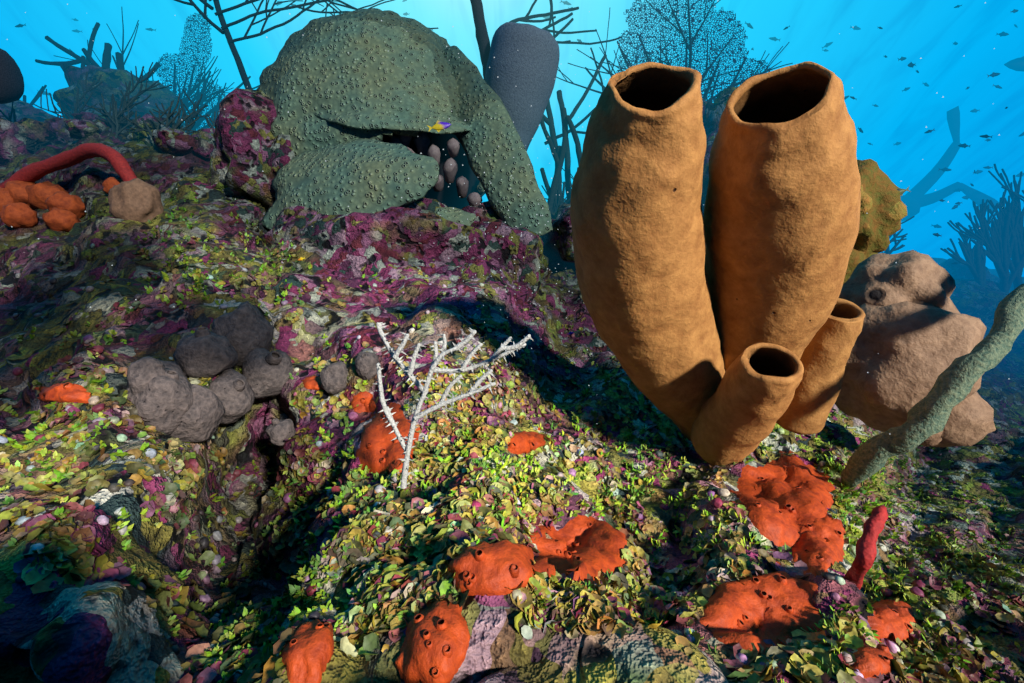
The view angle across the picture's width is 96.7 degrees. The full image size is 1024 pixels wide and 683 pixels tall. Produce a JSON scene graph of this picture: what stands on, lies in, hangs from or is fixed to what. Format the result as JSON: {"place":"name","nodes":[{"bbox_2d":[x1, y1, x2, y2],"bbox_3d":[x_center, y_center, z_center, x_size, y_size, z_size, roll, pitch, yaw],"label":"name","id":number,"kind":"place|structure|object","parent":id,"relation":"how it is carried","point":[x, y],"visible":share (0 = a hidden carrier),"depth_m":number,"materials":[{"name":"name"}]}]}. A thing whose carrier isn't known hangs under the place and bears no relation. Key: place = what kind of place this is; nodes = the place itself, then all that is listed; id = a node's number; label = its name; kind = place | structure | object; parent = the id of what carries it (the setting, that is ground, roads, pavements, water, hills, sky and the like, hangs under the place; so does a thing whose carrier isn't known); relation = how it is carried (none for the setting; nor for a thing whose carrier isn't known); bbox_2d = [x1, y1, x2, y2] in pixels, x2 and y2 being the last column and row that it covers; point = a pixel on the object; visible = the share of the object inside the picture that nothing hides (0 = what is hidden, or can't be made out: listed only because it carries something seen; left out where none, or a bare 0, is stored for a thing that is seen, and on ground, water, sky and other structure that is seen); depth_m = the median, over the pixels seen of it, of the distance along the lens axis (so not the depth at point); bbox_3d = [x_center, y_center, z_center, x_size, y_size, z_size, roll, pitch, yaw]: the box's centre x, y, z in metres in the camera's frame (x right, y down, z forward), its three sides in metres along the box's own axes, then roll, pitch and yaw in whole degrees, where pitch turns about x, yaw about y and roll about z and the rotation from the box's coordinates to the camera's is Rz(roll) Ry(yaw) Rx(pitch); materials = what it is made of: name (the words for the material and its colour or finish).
{"place":"outdoors","nodes":[
{"label":"outdoors","id":0,"kind":"place"},
{"bbox_2d":[0,48,23,103],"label":"sponge","id":1,"kind":"object","parent":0,"point":[11,83],"visible":1,"depth_m":1.90},
{"bbox_2d":[382,133,479,208],"bbox_3d":[-0.592,-0.849,2.081,0.932,0.939,0.736,0,-22,0],"label":"coral cavity","id":2,"kind":"object","parent":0,"point":[447,196],"visible":0.05,"depth_m":1.89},
{"bbox_2d":[7,2,999,469],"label":"water specks","id":3,"kind":"object","parent":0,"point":[535,172],"visible":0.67,"depth_m":1.11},
{"bbox_2d":[0,113,1023,682],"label":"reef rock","id":4,"kind":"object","parent":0,"point":[114,631],"depth_m":0.84,"materials":[{"name":"stone"}]},
{"bbox_2d":[0,177,122,231],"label":"orange sponge","id":5,"kind":"object","parent":4,"relation":"on","point":[20,201],"visible":0.77,"depth_m":1.59},
{"bbox_2d":[0,143,136,187],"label":"rope sponge","id":6,"kind":"object","parent":4,"relation":"on","point":[39,170],"visible":0.71,"depth_m":1.63},
{"bbox_2d":[23,22,160,105],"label":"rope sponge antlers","id":7,"kind":"object","parent":4,"relation":"on","point":[88,59],"visible":0.41,"depth_m":2.52},
{"bbox_2d":[108,178,163,221],"bbox_3d":[-1.131,-0.411,1.362,0.129,0.150,0.122,0,-22,0],"label":"ball sponge","id":8,"kind":"object","parent":4,"relation":"on","point":[136,199],"visible":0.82,"depth_m":1.33},
{"bbox_2d":[54,7,286,128],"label":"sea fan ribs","id":9,"kind":"object","parent":4,"relation":"on","point":[197,96],"visible":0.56,"depth_m":2.69,"materials":[{"name":"teal plant"}]},
{"bbox_2d":[156,13,224,129],"bbox_3d":[-1.883,-1.547,2.702,0.449,0.762,0.311,0,-22,0],"label":"sea fan","id":10,"kind":"object","parent":4,"relation":"on","point":[188,57],"visible":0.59,"depth_m":2.70},
{"bbox_2d":[126,301,378,446],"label":"grey sponges","id":11,"kind":"object","parent":4,"relation":"on","point":[167,397],"visible":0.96,"depth_m":0.77,"materials":[{"name":"grey"}]},
{"bbox_2d":[256,8,484,196],"bbox_3d":[-0.588,-0.935,2.049,1.049,0.902,0.872,0,-22,0],"label":"boulder coral","id":12,"kind":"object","parent":4,"relation":"on","point":[391,62],"depth_m":1.66},
{"bbox_2d":[485,22,559,150],"bbox_3d":[0.011,-1.038,1.977,0.301,0.604,0.491,11,-24,-25],"label":"sponge","id":13,"kind":"object","parent":12,"relation":"on","point":[523,64],"visible":0.73,"depth_m":1.86},
{"bbox_2d":[207,88,551,297],"bbox_3d":[-0.494,-0.479,1.816,1.308,1.007,0.717,0,-22,0],"label":"reef rock","id":14,"kind":"object","parent":4,"relation":"on","point":[248,150],"visible":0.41,"depth_m":1.56,"materials":[{"name":"purple stone"}]},
{"bbox_2d":[174,0,437,89],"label":"branching coral","id":15,"kind":"object","parent":14,"relation":"on","point":[223,29],"visible":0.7,"depth_m":2.06},
{"bbox_2d":[260,45,552,236],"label":"star coral plates","id":16,"kind":"object","parent":14,"relation":"on","point":[364,175],"visible":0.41,"depth_m":1.60,"materials":[{"name":"green stone"}]},
{"bbox_2d":[388,132,482,205],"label":"tunicates","id":17,"kind":"object","parent":14,"relation":"on","point":[421,140],"visible":0.56,"depth_m":1.72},
{"bbox_2d":[0,62,884,252],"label":"ridge plumes","id":18,"kind":"object","parent":4,"relation":"on","point":[119,119],"visible":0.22,"depth_m":2.02,"materials":[{"name":"plant"}]},
{"bbox_2d":[374,322,532,488],"bbox_3d":[-0.068,0.059,0.475,0.184,0.170,0.105,-11,-25,26],"label":"branching coral","id":19,"kind":"object","parent":4,"relation":"on","point":[442,402],"visible":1,"depth_m":0.49},
{"bbox_2d":[33,376,918,682],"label":"orange sponges","id":20,"kind":"object","parent":4,"relation":"on","point":[787,500],"visible":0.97,"depth_m":0.44,"materials":[{"name":"orange"}]},
{"bbox_2d":[0,111,999,282],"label":"ridge rocks","id":21,"kind":"object","parent":4,"relation":"on","point":[81,125],"visible":0.42,"depth_m":1.96,"materials":[{"name":"stone"}]},
{"bbox_2d":[0,197,1023,682],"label":"algae","id":22,"kind":"object","parent":4,"relation":"on","point":[378,541],"visible":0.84,"depth_m":0.49,"materials":[{"name":"green plant"}]},
{"bbox_2d":[841,283,1023,487],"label":"rope sponge","id":23,"kind":"object","parent":22,"relation":"on","point":[928,415],"visible":1,"depth_m":0.74},
{"bbox_2d":[0,63,1023,325],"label":"reef heads","id":24,"kind":"object","parent":4,"relation":"on","point":[970,297],"visible":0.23,"depth_m":2.36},
{"bbox_2d":[540,54,606,213],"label":"sea rods","id":25,"kind":"object","parent":24,"relation":"on","point":[560,153],"visible":0.69,"depth_m":2.16,"materials":[{"name":"teal plant"}]},
{"bbox_2d":[556,0,792,101],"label":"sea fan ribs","id":26,"kind":"object","parent":24,"relation":"on","point":[707,91],"visible":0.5,"depth_m":2.35,"materials":[{"name":"teal plant"}]},
{"bbox_2d":[616,0,769,102],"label":"sea fan","id":27,"kind":"object","parent":26,"relation":"attached to","point":[732,51],"visible":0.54,"depth_m":2.35},
{"bbox_2d":[570,61,864,465],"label":"tube sponges","id":28,"kind":"object","parent":4,"relation":"on","point":[738,346],"visible":1,"depth_m":0.67,"materials":[{"name":"brown"}]},
{"bbox_2d":[843,505,887,589],"bbox_3d":[0.356,0.217,0.462,0.039,0.092,0.202,-11,-24,25],"label":"finger sponge","id":29,"kind":"object","parent":4,"relation":"on","point":[866,548],"visible":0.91,"depth_m":0.40,"materials":[{"name":"sponge"}]},
{"bbox_2d":[843,159,906,283],"bbox_3d":[1.101,-0.365,1.577,0.330,0.436,0.425,15,-26,-32],"label":"sponge","id":30,"kind":"object","parent":4,"relation":"on","point":[883,206],"visible":0.29,"depth_m":1.44},
{"bbox_2d":[835,250,995,446],"bbox_3d":[0.880,0.015,1.028,0.348,0.433,0.275,0,-22,0],"label":"brown sponge","id":31,"kind":"object","parent":4,"relation":"on","point":[918,335],"visible":0.7,"depth_m":0.95},
{"bbox_2d":[900,106,998,221],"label":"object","id":32,"kind":"object","parent":4,"relation":"on","point":[915,199],"visible":0.81,"depth_m":6.30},
{"bbox_2d":[885,164,1023,293],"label":"sea plumes","id":33,"kind":"object","parent":4,"relation":"on","point":[1002,241],"visible":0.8,"depth_m":3.39,"materials":[{"name":"plant"}]},
{"bbox_2d":[0,0,1023,276],"label":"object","id":34,"kind":"structure","parent":0,"point":[928,30],"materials":[{"name":"blue liquid"}]},
{"bbox_2d":[15,0,1023,264],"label":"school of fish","id":35,"kind":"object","parent":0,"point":[1017,64],"visible":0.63,"depth_m":4.80},
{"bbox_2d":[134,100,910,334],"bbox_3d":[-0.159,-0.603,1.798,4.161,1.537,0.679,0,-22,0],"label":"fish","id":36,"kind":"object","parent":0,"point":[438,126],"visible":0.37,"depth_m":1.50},
{"bbox_2d":[470,0,619,144],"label":"branching coral","id":37,"kind":"object","parent":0,"point":[482,38],"visible":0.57,"depth_m":2.30}
]}

